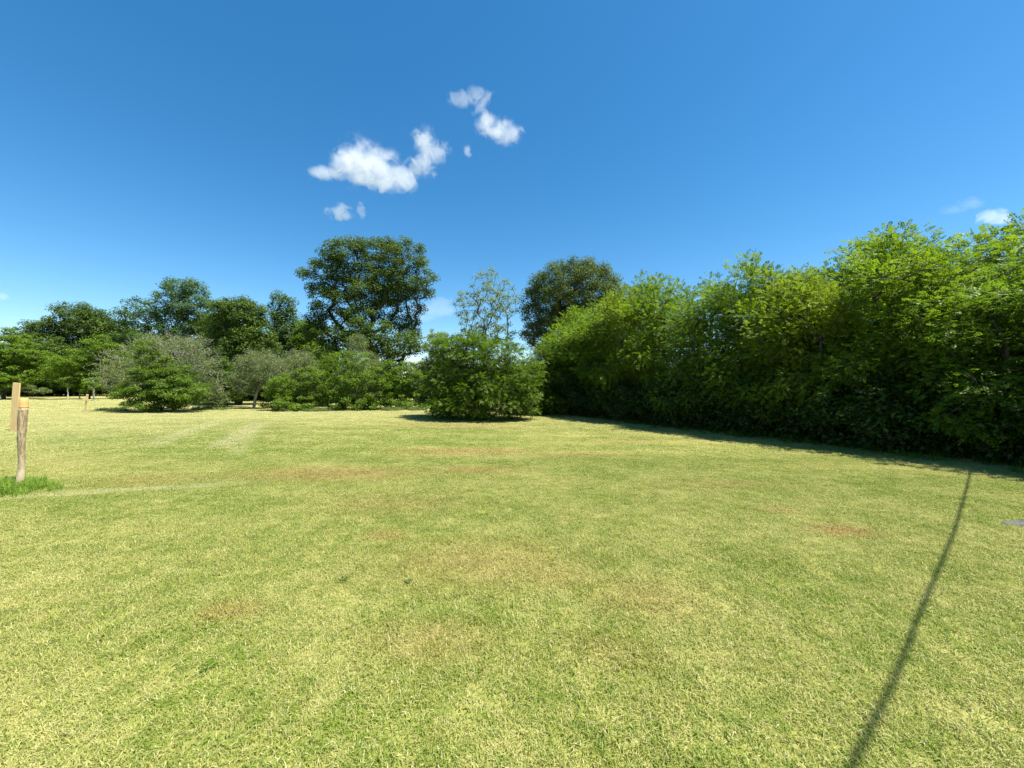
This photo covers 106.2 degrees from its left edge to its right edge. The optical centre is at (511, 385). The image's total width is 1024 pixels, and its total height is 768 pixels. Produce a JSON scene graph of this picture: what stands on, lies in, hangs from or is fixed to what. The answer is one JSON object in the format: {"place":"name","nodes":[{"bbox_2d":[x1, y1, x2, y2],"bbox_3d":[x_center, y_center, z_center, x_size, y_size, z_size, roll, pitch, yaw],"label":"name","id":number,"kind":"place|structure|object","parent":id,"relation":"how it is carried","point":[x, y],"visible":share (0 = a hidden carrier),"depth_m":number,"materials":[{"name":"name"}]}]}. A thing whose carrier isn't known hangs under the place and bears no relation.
{"place":"outdoors","nodes":[
{"label":"outdoors","id":0,"kind":"place"},
{"bbox_2d":[0,393,1023,767],"bbox_3d":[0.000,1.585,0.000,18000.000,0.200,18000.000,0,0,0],"label":"ground","id":1,"kind":"structure","parent":0,"point":[498,707],"depth_m":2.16,"materials":[{"name":"green plant"}]},
{"bbox_2d":[0,390,25,395],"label":"hedge shrub","id":2,"kind":"object","parent":1,"relation":"on","point":[8,393],"visible":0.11,"depth_m":57.26,"materials":[{"name":"green plant"}]},
{"bbox_2d":[10,383,20,430],"bbox_3d":[-17.189,0.784,13.300,0.342,1.799,0.035,0,0,0],"label":"stake","id":3,"kind":"object","parent":1,"relation":"on","point":[16,387],"visible":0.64,"depth_m":13.28,"materials":[{"name":"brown wood"}]},
{"bbox_2d":[7,326,23,342],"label":"distant tree","id":4,"kind":"object","parent":1,"relation":"on","point":[16,328],"visible":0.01,"depth_m":94.69,"materials":[{"name":"green plant"}]},
{"bbox_2d":[15,398,28,482],"bbox_3d":[-7.852,0.968,6.149,0.174,1.540,0.123,0,0,0],"label":"stake","id":5,"kind":"object","parent":1,"relation":"on","point":[22,415],"visible":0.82,"depth_m":6.12,"materials":[{"name":"brown wood"}]},
{"bbox_2d":[0,327,56,399],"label":"light tree","id":6,"kind":"object","parent":1,"relation":"on","point":[9,351],"visible":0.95,"depth_m":45.89,"materials":[{"name":"green plant"}]},
{"bbox_2d":[0,473,64,497],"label":"tall grass","id":7,"kind":"structure","parent":1,"relation":"on","point":[9,485],"depth_m":5.99,"materials":[{"name":"green plant"}]},
{"bbox_2d":[20,385,51,396],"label":"pale bush","id":8,"kind":"object","parent":1,"relation":"on","point":[31,389],"visible":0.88,"depth_m":51.73,"materials":[{"name":"green plant"}]},
{"bbox_2d":[33,383,64,395],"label":"hedge shrub","id":9,"kind":"object","parent":1,"relation":"on","point":[57,393],"visible":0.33,"depth_m":56.34,"materials":[{"name":"green plant"}]},
{"bbox_2d":[1,301,118,395],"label":"broad tree","id":10,"kind":"object","parent":1,"relation":"on","point":[59,335],"visible":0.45,"depth_m":56.43,"materials":[{"name":"green plant"}]},
{"bbox_2d":[55,375,77,398],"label":"young tree","id":11,"kind":"object","parent":1,"relation":"on","point":[65,378],"visible":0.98,"depth_m":43.93,"materials":[{"name":"green plant"}]},
{"bbox_2d":[83,394,88,411],"bbox_3d":[-25.481,1.089,22.968,0.268,1.199,0.095,0,0,0],"label":"stake","id":12,"kind":"object","parent":1,"relation":"on","point":[86,402],"visible":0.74,"depth_m":22.98,"materials":[{"name":"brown wood"}]},
{"bbox_2d":[38,334,137,398],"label":"light tree","id":13,"kind":"object","parent":1,"relation":"on","point":[77,369],"visible":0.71,"depth_m":44.84,"materials":[{"name":"green plant"}]},
{"bbox_2d":[82,377,104,400],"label":"young tree","id":14,"kind":"object","parent":1,"relation":"on","point":[97,385],"visible":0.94,"depth_m":39.94,"materials":[{"name":"green plant"}]},
{"bbox_2d":[92,318,138,394],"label":"broad tree","id":15,"kind":"object","parent":1,"relation":"on","point":[130,328],"depth_m":66.43,"materials":[{"name":"green plant"}]},
{"bbox_2d":[86,328,229,408],"bbox_3d":[-22.243,-1.092,24.790,7.770,5.545,4.748,0,0,0],"label":"twiggy bush","id":16,"kind":"object","parent":1,"relation":"on","point":[200,354],"visible":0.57,"depth_m":24.31,"materials":[{"name":"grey plant"}]},
{"bbox_2d":[104,339,214,411],"bbox_3d":[-20.819,-0.560,23.120,6.203,4.465,4.088,0,0,0],"label":"leafy bush","id":17,"kind":"object","parent":1,"relation":"on","point":[158,392],"visible":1,"depth_m":22.45,"materials":[{"name":"green plant"}]},
{"bbox_2d":[100,275,220,390],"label":"broad tree","id":18,"kind":"object","parent":1,"relation":"on","point":[181,313],"visible":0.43,"depth_m":58.56,"materials":[{"name":"green plant"}]},
{"bbox_2d":[184,358,209,383],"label":"hedge shrub","id":19,"kind":"object","parent":1,"relation":"on","point":[198,368],"visible":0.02,"depth_m":40.31,"materials":[{"name":"green plant"}]},
{"bbox_2d":[188,313,226,373],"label":"broad tree","id":20,"kind":"object","parent":1,"relation":"on","point":[205,321],"visible":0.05,"depth_m":56.78,"materials":[{"name":"green plant"}]},
{"bbox_2d":[198,659,217,672],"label":"weed","id":21,"kind":"object","parent":1,"relation":"on","point":[210,663],"visible":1,"depth_m":2.18,"materials":[{"name":"green plant"}]},
{"bbox_2d":[191,376,231,406],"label":"leafy bush","id":22,"kind":"object","parent":1,"relation":"on","point":[215,400],"visible":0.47,"depth_m":25.34,"materials":[{"name":"green plant"}]},
{"bbox_2d":[201,356,257,405],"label":"leafy bush","id":23,"kind":"object","parent":1,"relation":"on","point":[230,367],"visible":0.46,"depth_m":29.73,"materials":[{"name":"green plant"}]},
{"bbox_2d":[195,294,282,404],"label":"broad tree","id":24,"kind":"object","parent":1,"relation":"on","point":[234,337],"visible":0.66,"depth_m":32.70,"materials":[{"name":"green plant"}]},
{"bbox_2d":[243,390,264,399],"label":"hedge shrub","id":25,"kind":"object","parent":1,"relation":"on","point":[261,392],"visible":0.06,"depth_m":40.51,"materials":[{"name":"green plant"}]},
{"bbox_2d":[244,385,265,399],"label":"hedge shrub","id":26,"kind":"object","parent":1,"relation":"on","point":[261,397],"visible":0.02,"depth_m":41.12,"materials":[{"name":"green plant"}]},
{"bbox_2d":[225,347,292,408],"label":"tree","id":27,"kind":"object","parent":1,"relation":"on","point":[260,373],"visible":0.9,"depth_m":26.57,"materials":[{"name":"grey plant"}]},
{"bbox_2d":[94,405,425,411],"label":"tall grass","id":28,"kind":"structure","parent":1,"relation":"on","point":[317,409],"depth_m":24.61,"materials":[{"name":"green plant"}]},
{"bbox_2d":[263,289,306,367],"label":"narrow tree","id":29,"kind":"object","parent":1,"relation":"on","point":[283,321],"visible":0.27,"depth_m":44.93,"materials":[{"name":"green plant"}]},
{"bbox_2d":[258,365,324,410],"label":"leafy bush","id":30,"kind":"object","parent":1,"relation":"on","point":[287,400],"visible":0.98,"depth_m":24.78,"materials":[{"name":"green plant"}]},
{"bbox_2d":[271,347,325,402],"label":"twiggy bush","id":31,"kind":"object","parent":1,"relation":"on","point":[289,362],"visible":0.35,"depth_m":28.52,"materials":[{"name":"green plant"}]},
{"bbox_2d":[283,319,339,368],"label":"broad tree","id":32,"kind":"object","parent":1,"relation":"on","point":[312,346],"visible":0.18,"depth_m":43.41,"materials":[{"name":"green plant"}]},
{"bbox_2d":[296,355,346,405],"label":"leafy bush","id":33,"kind":"object","parent":1,"relation":"on","point":[321,363],"visible":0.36,"depth_m":29.81,"materials":[{"name":"green plant"}]},
{"bbox_2d":[310,349,404,409],"bbox_3d":[-10.445,-0.364,26.373,6.304,4.277,4.374,0,0,0],"label":"leafy bush","id":34,"kind":"object","parent":1,"relation":"on","point":[356,400],"visible":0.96,"depth_m":25.62,"materials":[{"name":"green plant"}]},
{"bbox_2d":[333,332,383,397],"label":"twiggy bush","id":35,"kind":"object","parent":1,"relation":"on","point":[362,343],"visible":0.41,"depth_m":29.80,"materials":[{"name":"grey plant"}]},
{"bbox_2d":[294,233,440,401],"bbox_3d":[-14.068,-6.752,37.840,14.321,17.050,7.994,0,0,0],"label":"oak tree","id":36,"kind":"object","parent":1,"relation":"on","point":[390,293],"visible":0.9,"depth_m":36.88,"materials":[{"name":"green plant"}]},
{"bbox_2d":[378,360,437,407],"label":"leafy bush","id":37,"kind":"object","parent":1,"relation":"on","point":[409,403],"visible":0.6,"depth_m":26.46,"materials":[{"name":"green plant"}]},
{"bbox_2d":[410,348,448,416],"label":"bush","id":38,"kind":"object","parent":1,"relation":"on","point":[420,400],"visible":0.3,"depth_m":19.34,"materials":[{"name":"green plant"}]},
{"bbox_2d":[409,329,464,394],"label":"light tree","id":39,"kind":"object","parent":1,"relation":"on","point":[431,335],"visible":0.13,"depth_m":35.69,"materials":[{"name":"green plant"}]},
{"bbox_2d":[444,359,482,394],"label":"hedge shrub","id":40,"kind":"object","parent":1,"relation":"on","point":[463,371],"visible":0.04,"depth_m":37.00,"materials":[{"name":"green plant"}]},
{"bbox_2d":[415,328,548,421],"bbox_3d":[-1.325,-0.457,18.219,6.316,4.692,4.230,0,0,0],"label":"rounded bush","id":41,"kind":"object","parent":1,"relation":"on","point":[464,400],"visible":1,"depth_m":17.53,"materials":[{"name":"green plant"}]},
{"bbox_2d":[451,267,521,363],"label":"slender tree","id":42,"kind":"object","parent":1,"relation":"on","point":[497,293],"visible":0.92,"depth_m":41.79,"materials":[{"name":"green plant"}]},
{"bbox_2d":[476,371,516,401],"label":"hedge shrub","id":43,"kind":"object","parent":1,"relation":"on","point":[494,382],"visible":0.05,"depth_m":37.15,"materials":[{"name":"green plant"}]},
{"bbox_2d":[520,341,581,414],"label":"leafy bush","id":44,"kind":"object","parent":1,"relation":"on","point":[547,405],"visible":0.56,"depth_m":20.57,"materials":[{"name":"green plant"}]},
{"bbox_2d":[534,332,567,381],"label":"locust tree","id":45,"kind":"object","parent":1,"relation":"on","point":[552,338],"visible":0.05,"depth_m":23.15,"materials":[{"name":"green plant"}]},
{"bbox_2d":[540,371,584,412],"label":"hedge shrub","id":46,"kind":"object","parent":1,"relation":"on","point":[566,390],"visible":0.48,"depth_m":20.24,"materials":[{"name":"green plant"}]},
{"bbox_2d":[546,305,593,367],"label":"locust tree","id":47,"kind":"object","parent":1,"relation":"on","point":[567,316],"visible":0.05,"depth_m":24.03,"materials":[{"name":"green plant"}]},
{"bbox_2d":[517,254,625,355],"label":"round tree","id":48,"kind":"object","parent":1,"relation":"on","point":[577,281],"visible":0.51,"depth_m":39.95,"materials":[{"name":"green plant"}]},
{"bbox_2d":[540,313,604,409],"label":"locust tree","id":49,"kind":"object","parent":1,"relation":"on","point":[568,344],"visible":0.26,"depth_m":20.90,"materials":[{"name":"green plant"}]},
{"bbox_2d":[561,383,611,416],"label":"hedge shrub","id":50,"kind":"object","parent":1,"relation":"on","point":[579,402],"visible":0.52,"depth_m":19.20,"materials":[{"name":"green plant"}]},
{"bbox_2d":[559,308,636,410],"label":"locust tree","id":51,"kind":"object","parent":1,"relation":"on","point":[588,366],"visible":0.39,"depth_m":19.56,"materials":[{"name":"green plant"}]},
{"bbox_2d":[570,289,642,391],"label":"locust tree","id":52,"kind":"object","parent":1,"relation":"on","point":[590,309],"visible":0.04,"depth_m":21.76,"materials":[{"name":"green plant"}]},
{"bbox_2d":[592,380,638,418],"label":"hedge shrub","id":53,"kind":"object","parent":1,"relation":"on","point":[599,407],"visible":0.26,"depth_m":18.26,"materials":[{"name":"green plant"}]},
{"bbox_2d":[593,376,643,420],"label":"hedge shrub","id":54,"kind":"object","parent":1,"relation":"on","point":[622,409],"visible":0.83,"depth_m":17.32,"materials":[{"name":"green plant"}]},
{"bbox_2d":[580,282,662,406],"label":"locust tree","id":55,"kind":"object","parent":1,"relation":"on","point":[607,307],"visible":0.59,"depth_m":17.90,"materials":[{"name":"green plant"}]},
{"bbox_2d":[600,269,673,373],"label":"locust tree","id":56,"kind":"object","parent":1,"relation":"on","point":[641,285],"visible":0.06,"depth_m":23.15,"materials":[{"name":"green plant"}]},
{"bbox_2d":[623,382,679,424],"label":"hedge shrub","id":57,"kind":"object","parent":1,"relation":"on","point":[638,409],"visible":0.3,"depth_m":16.38,"materials":[{"name":"green plant"}]},
{"bbox_2d":[634,377,677,417],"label":"hedge shrub","id":58,"kind":"object","parent":1,"relation":"on","point":[643,399],"visible":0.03,"depth_m":17.08,"materials":[{"name":"green plant"}]},
{"bbox_2d":[611,272,713,420],"bbox_3d":[6.665,-1.677,16.910,4.494,6.919,3.647,0,0,13],"label":"locust tree","id":59,"kind":"object","parent":1,"relation":"on","point":[653,342],"visible":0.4,"depth_m":16.49,"materials":[{"name":"green plant"}]},
{"bbox_2d":[638,373,691,424],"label":"hedge shrub","id":60,"kind":"object","parent":1,"relation":"on","point":[664,416],"visible":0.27,"depth_m":15.51,"materials":[{"name":"green plant"}]},
{"bbox_2d":[660,367,725,430],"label":"hedge shrub","id":61,"kind":"object","parent":1,"relation":"on","point":[693,421],"visible":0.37,"depth_m":14.40,"materials":[{"name":"green plant"}]},
{"bbox_2d":[642,271,757,424],"bbox_3d":[7.543,-1.359,14.859,4.405,6.269,3.940,0,0,-42],"label":"locust tree","id":62,"kind":"object","parent":1,"relation":"on","point":[686,343],"visible":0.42,"depth_m":14.42,"materials":[{"name":"green plant"}]},
{"bbox_2d":[682,393,722,427],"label":"hedge shrub","id":63,"kind":"object","parent":1,"relation":"on","point":[692,410],"visible":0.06,"depth_m":14.47,"materials":[{"name":"green plant"}]},
{"bbox_2d":[687,363,753,430],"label":"hedge shrub","id":64,"kind":"object","parent":1,"relation":"on","point":[718,424],"visible":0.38,"depth_m":13.38,"materials":[{"name":"green plant"}]},
{"bbox_2d":[707,391,782,437],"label":"hedge shrub","id":65,"kind":"object","parent":1,"relation":"on","point":[734,417],"visible":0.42,"depth_m":12.59,"materials":[{"name":"green plant"}]},
{"bbox_2d":[683,249,829,432],"bbox_3d":[8.286,-1.400,13.267,4.482,6.342,4.042,0,0,39],"label":"locust tree","id":66,"kind":"object","parent":1,"relation":"on","point":[743,309],"visible":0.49,"depth_m":12.92,"materials":[{"name":"green plant"}]},
{"bbox_2d":[743,268,810,324],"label":"locust tree","id":67,"kind":"object","parent":1,"relation":"on","point":[782,285],"depth_m":16.30,"materials":[{"name":"green plant"}]},
{"bbox_2d":[734,391,820,436],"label":"hedge shrub","id":68,"kind":"object","parent":1,"relation":"on","point":[779,423],"visible":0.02,"depth_m":12.02,"materials":[{"name":"green plant"}]},
{"bbox_2d":[543,411,1023,472],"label":"tall grass","id":69,"kind":"structure","parent":1,"relation":"on","point":[810,441],"depth_m":10.96,"materials":[{"name":"green plant"}]},
{"bbox_2d":[729,364,846,437],"bbox_3d":[8.496,0.534,12.060,2.916,2.526,3.556,0,0,5],"label":"hedge shrub","id":70,"kind":"object","parent":1,"relation":"on","point":[783,428],"visible":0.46,"depth_m":11.78,"materials":[{"name":"green plant"}]},
{"bbox_2d":[731,265,850,375],"bbox_3d":[10.362,-1.331,14.518,5.311,6.148,5.098,0,0,27],"label":"locust tree","id":71,"kind":"object","parent":1,"relation":"on","point":[819,267],"visible":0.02,"depth_m":13.81,"materials":[{"name":"green plant"}]},
{"bbox_2d":[736,262,899,438],"bbox_3d":[8.894,-1.059,11.636,3.942,5.607,3.924,0,0,43],"label":"locust tree","id":72,"kind":"object","parent":1,"relation":"on","point":[811,294],"visible":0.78,"depth_m":11.10,"materials":[{"name":"green plant"}]},
{"bbox_2d":[769,374,894,445],"bbox_3d":[9.106,0.674,11.006,2.294,2.173,2.798,0,0,-30],"label":"hedge shrub","id":73,"kind":"object","parent":1,"relation":"on","point":[835,429],"visible":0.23,"depth_m":10.74,"materials":[{"name":"green plant"}]},
{"bbox_2d":[828,251,916,343],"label":"locust tree","id":74,"kind":"object","parent":1,"relation":"on","point":[871,311],"depth_m":13.74,"materials":[{"name":"green plant"}]},
{"bbox_2d":[790,364,965,453],"bbox_3d":[9.189,0.604,9.802,3.470,2.306,2.845,0,0,33],"label":"hedge shrub","id":75,"kind":"object","parent":1,"relation":"on","point":[826,417],"visible":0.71,"depth_m":9.37,"materials":[{"name":"green plant"}]},
{"bbox_2d":[795,230,962,378],"bbox_3d":[11.229,-1.638,12.173,4.609,6.764,5.049,0,0,-1],"label":"locust tree","id":76,"kind":"object","parent":1,"relation":"on","point":[840,274],"visible":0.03,"depth_m":12.00,"materials":[{"name":"green plant"}]},
{"bbox_2d":[807,218,999,448],"bbox_3d":[10.151,-1.292,9.923,4.436,6.049,3.679,0,0,-28],"label":"locust tree","id":77,"kind":"object","parent":1,"relation":"on","point":[878,266],"visible":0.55,"depth_m":9.45,"materials":[{"name":"green plant"}]},
{"bbox_2d":[865,372,1023,457],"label":"hedge shrub","id":78,"kind":"object","parent":1,"relation":"on","point":[937,438],"visible":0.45,"depth_m":8.74,"materials":[{"name":"green plant"}]},
{"bbox_2d":[891,358,1016,455],"bbox_3d":[10.789,0.537,9.114,2.392,2.438,2.918,0,0,-28],"label":"hedge shrub","id":79,"kind":"object","parent":1,"relation":"on","point":[955,412],"visible":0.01,"depth_m":8.80,"materials":[{"name":"green plant"}]},
{"bbox_2d":[887,245,1023,444],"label":"locust tree","id":80,"kind":"object","parent":1,"relation":"on","point":[971,373],"visible":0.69,"depth_m":8.04,"materials":[{"name":"green plant"}]},
{"bbox_2d":[888,208,1023,387],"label":"locust tree","id":81,"kind":"object","parent":1,"relation":"on","point":[1008,243],"visible":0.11,"depth_m":9.47,"materials":[{"name":"green plant"}]},
{"bbox_2d":[927,413,1021,454],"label":"bush","id":82,"kind":"object","parent":1,"relation":"on","point":[959,430],"visible":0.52,"depth_m":7.76,"materials":[{"name":"green plant"}]},
{"bbox_2d":[939,365,1023,465],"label":"hedge shrub","id":83,"kind":"object","parent":1,"relation":"on","point":[983,447],"visible":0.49,"depth_m":7.68,"materials":[{"name":"green plant"}]},
{"bbox_2d":[962,283,1023,390],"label":"locust tree","id":84,"kind":"object","parent":1,"relation":"on","point":[1002,346],"visible":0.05,"depth_m":8.53,"materials":[{"name":"green plant"}]},
{"bbox_2d":[987,390,1021,459],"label":"hedge shrub","id":85,"kind":"object","parent":1,"relation":"on","point":[1011,416],"visible":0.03,"depth_m":7.91,"materials":[{"name":"green plant"}]},
{"bbox_2d":[1001,520,1023,526],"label":"slab","id":86,"kind":"structure","parent":1,"relation":"on","point":[1011,522],"depth_m":4.41,"materials":[{"name":"grey concrete"}]},
{"bbox_2d":[1004,401,1023,433],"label":"hedge shrub","id":87,"kind":"object","parent":1,"relation":"on","point":[1017,414],"visible":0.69,"depth_m":7.13,"materials":[{"name":"green plant"}]},
{"bbox_2d":[0,0,1023,376],"label":"sky","id":88,"kind":"structure","parent":0,"point":[218,143],"materials":[{"name":"blue"}]}
]}

